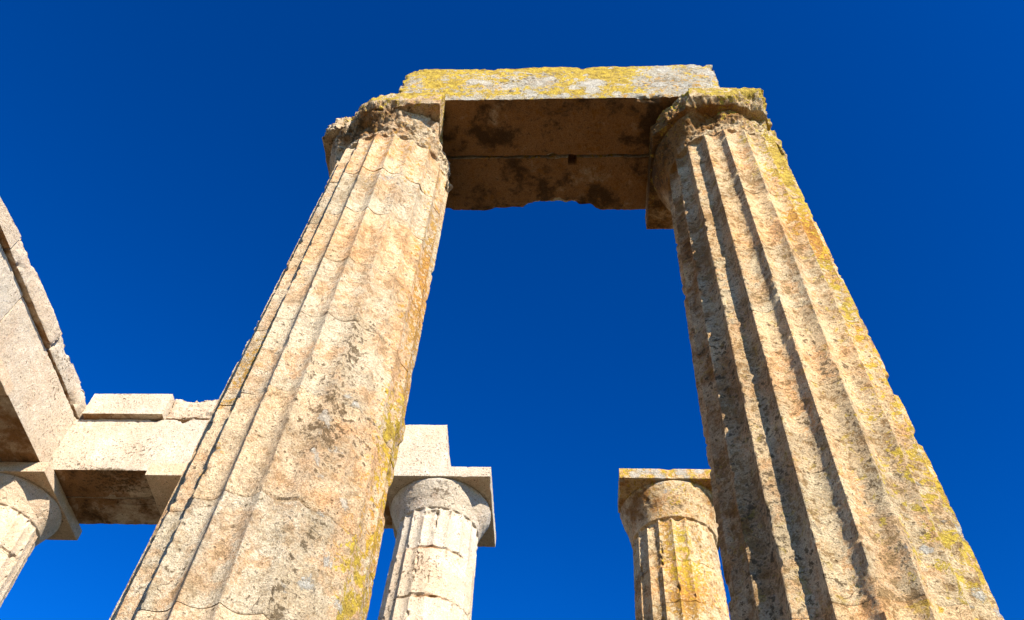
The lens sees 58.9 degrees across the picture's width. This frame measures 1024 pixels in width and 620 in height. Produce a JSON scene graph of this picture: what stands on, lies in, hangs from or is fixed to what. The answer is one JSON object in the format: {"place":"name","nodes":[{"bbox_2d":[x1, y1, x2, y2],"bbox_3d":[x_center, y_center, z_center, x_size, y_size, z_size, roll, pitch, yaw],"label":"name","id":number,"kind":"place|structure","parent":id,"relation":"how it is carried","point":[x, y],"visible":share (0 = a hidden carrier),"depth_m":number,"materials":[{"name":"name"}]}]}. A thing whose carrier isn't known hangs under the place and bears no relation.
{"place":"outdoors","nodes":[
{"label":"outdoors","id":0,"kind":"place"},
{"bbox_2d":[0,197,20,248],"bbox_3d":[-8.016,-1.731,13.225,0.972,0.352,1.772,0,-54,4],"label":"course block","id":1,"kind":"structure","parent":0,"point":[10,236],"depth_m":13.51,"materials":[{"name":"stone"}]},
{"bbox_2d":[0,0,1023,619],"label":"sky","id":2,"kind":"structure","parent":0,"point":[163,165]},
{"bbox_2d":[618,468,729,619],"bbox_3d":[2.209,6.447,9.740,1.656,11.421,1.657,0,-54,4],"label":"doric column","id":3,"kind":"structure","parent":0,"point":[668,520],"depth_m":13.17,"materials":[{"name":"stone"}]},
{"label":"ground","id":4,"kind":"structure","parent":0,"visible":0},
{"bbox_3d":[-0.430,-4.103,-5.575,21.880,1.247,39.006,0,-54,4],"label":"temple floor","id":5,"kind":"structure","parent":4,"relation":"on","visible":0},
{"bbox_2d":[0,357,13,394],"bbox_3d":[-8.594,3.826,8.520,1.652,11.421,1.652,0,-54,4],"label":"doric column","id":6,"kind":"structure","parent":5,"relation":"on","point":[6,386],"depth_m":13.35,"materials":[{"name":"stone"}]},
{"bbox_2d":[0,244,22,319],"bbox_3d":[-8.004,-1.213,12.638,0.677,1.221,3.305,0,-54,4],"label":"stone beam","id":7,"kind":"structure","parent":6,"relation":"on","point":[11,294],"depth_m":13.65,"materials":[{"name":"stone"}]},
{"bbox_2d":[0,462,81,606],"bbox_3d":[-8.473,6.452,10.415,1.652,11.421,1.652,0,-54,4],"label":"doric column","id":8,"kind":"structure","parent":5,"relation":"on","point":[35,509],"depth_m":14.39,"materials":[{"name":"stone"}]},
{"bbox_2d":[0,297,75,461],"bbox_3d":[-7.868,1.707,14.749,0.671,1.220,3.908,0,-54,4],"label":"stone beam","id":9,"kind":"structure","parent":8,"relation":"on","point":[37,419],"depth_m":14.30,"materials":[{"name":"stone"}]},
{"bbox_2d":[3,238,62,347],"bbox_3d":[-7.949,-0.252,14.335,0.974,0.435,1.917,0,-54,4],"label":"course block","id":10,"kind":"structure","parent":9,"relation":"on","point":[38,303],"depth_m":14.23,"materials":[{"name":"stone"}]},
{"bbox_2d":[46,336,86,419],"bbox_3d":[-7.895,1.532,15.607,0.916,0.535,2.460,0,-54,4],"label":"course block","id":11,"kind":"structure","parent":9,"relation":"on","point":[67,375],"depth_m":15.27,"materials":[{"name":"stone"}]},
{"bbox_2d":[145,463,187,515],"bbox_3d":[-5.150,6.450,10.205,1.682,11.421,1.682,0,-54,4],"label":"doric column","id":12,"kind":"structure","parent":5,"relation":"on","point":[163,479],"depth_m":14.28,"materials":[{"name":"stone"}]},
{"bbox_2d":[66,496,160,524],"bbox_3d":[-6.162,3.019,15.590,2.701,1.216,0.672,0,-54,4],"label":"stone beam","id":13,"kind":"structure","parent":12,"relation":"on","point":[116,510],"depth_m":15.11,"materials":[{"name":"stone"}]},
{"bbox_2d":[50,419,208,497],"bbox_3d":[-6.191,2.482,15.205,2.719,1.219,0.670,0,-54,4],"label":"stone beam","id":14,"kind":"structure","parent":12,"relation":"on","point":[103,458],"depth_m":14.89,"materials":[{"name":"stone"}]},
{"bbox_2d":[82,394,174,421],"bbox_3d":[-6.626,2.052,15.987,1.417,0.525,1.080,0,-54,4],"label":"course block","id":15,"kind":"structure","parent":14,"relation":"on","point":[155,407],"depth_m":15.61,"materials":[{"name":"stone"}]},
{"bbox_2d":[166,399,218,422],"bbox_3d":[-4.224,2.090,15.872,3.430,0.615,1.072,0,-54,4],"label":"course block","id":16,"kind":"structure","parent":14,"relation":"on","point":[182,411],"depth_m":15.63,"materials":[{"name":"stone"}]},
{"bbox_2d":[384,501,392,528],"bbox_3d":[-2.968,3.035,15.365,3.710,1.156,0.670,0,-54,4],"label":"stone beam","id":17,"kind":"structure","parent":12,"relation":"on","point":[388,520],"depth_m":14.88,"materials":[{"name":"stone"}]},
{"bbox_2d":[109,93,452,619],"bbox_3d":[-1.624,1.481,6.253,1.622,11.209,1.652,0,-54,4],"label":"doric column","id":18,"kind":"structure","parent":5,"relation":"on","point":[275,507],"depth_m":6.39,"materials":[{"name":"stone"}]},
{"bbox_2d":[398,64,719,155],"bbox_3d":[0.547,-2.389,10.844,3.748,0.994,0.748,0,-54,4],"label":"stone beam","id":19,"kind":"structure","parent":18,"relation":"on","point":[564,111],"depth_m":10.50,"materials":[{"name":"stone"}]},
{"bbox_2d":[378,466,495,619],"bbox_3d":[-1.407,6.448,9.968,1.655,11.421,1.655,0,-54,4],"label":"doric column","id":20,"kind":"structure","parent":5,"relation":"on","point":[443,521],"depth_m":13.42,"materials":[{"name":"stone"}]},
{"bbox_2d":[386,425,450,500],"bbox_3d":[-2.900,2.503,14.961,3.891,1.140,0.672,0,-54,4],"label":"stone beam","id":21,"kind":"structure","parent":20,"relation":"on","point":[424,445],"depth_m":14.72,"materials":[{"name":"stone"}]},
{"bbox_2d":[645,87,1003,619],"bbox_3d":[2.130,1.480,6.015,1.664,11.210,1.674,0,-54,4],"label":"doric column","id":22,"kind":"structure","parent":5,"relation":"on","point":[830,500],"depth_m":6.23,"materials":[{"name":"stone"}]},
{"bbox_2d":[446,153,648,210],"bbox_3d":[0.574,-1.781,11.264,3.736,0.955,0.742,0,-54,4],"label":"stone beam","id":23,"kind":"structure","parent":22,"relation":"on","point":[600,182],"depth_m":10.87,"materials":[{"name":"stone"}]}
]}

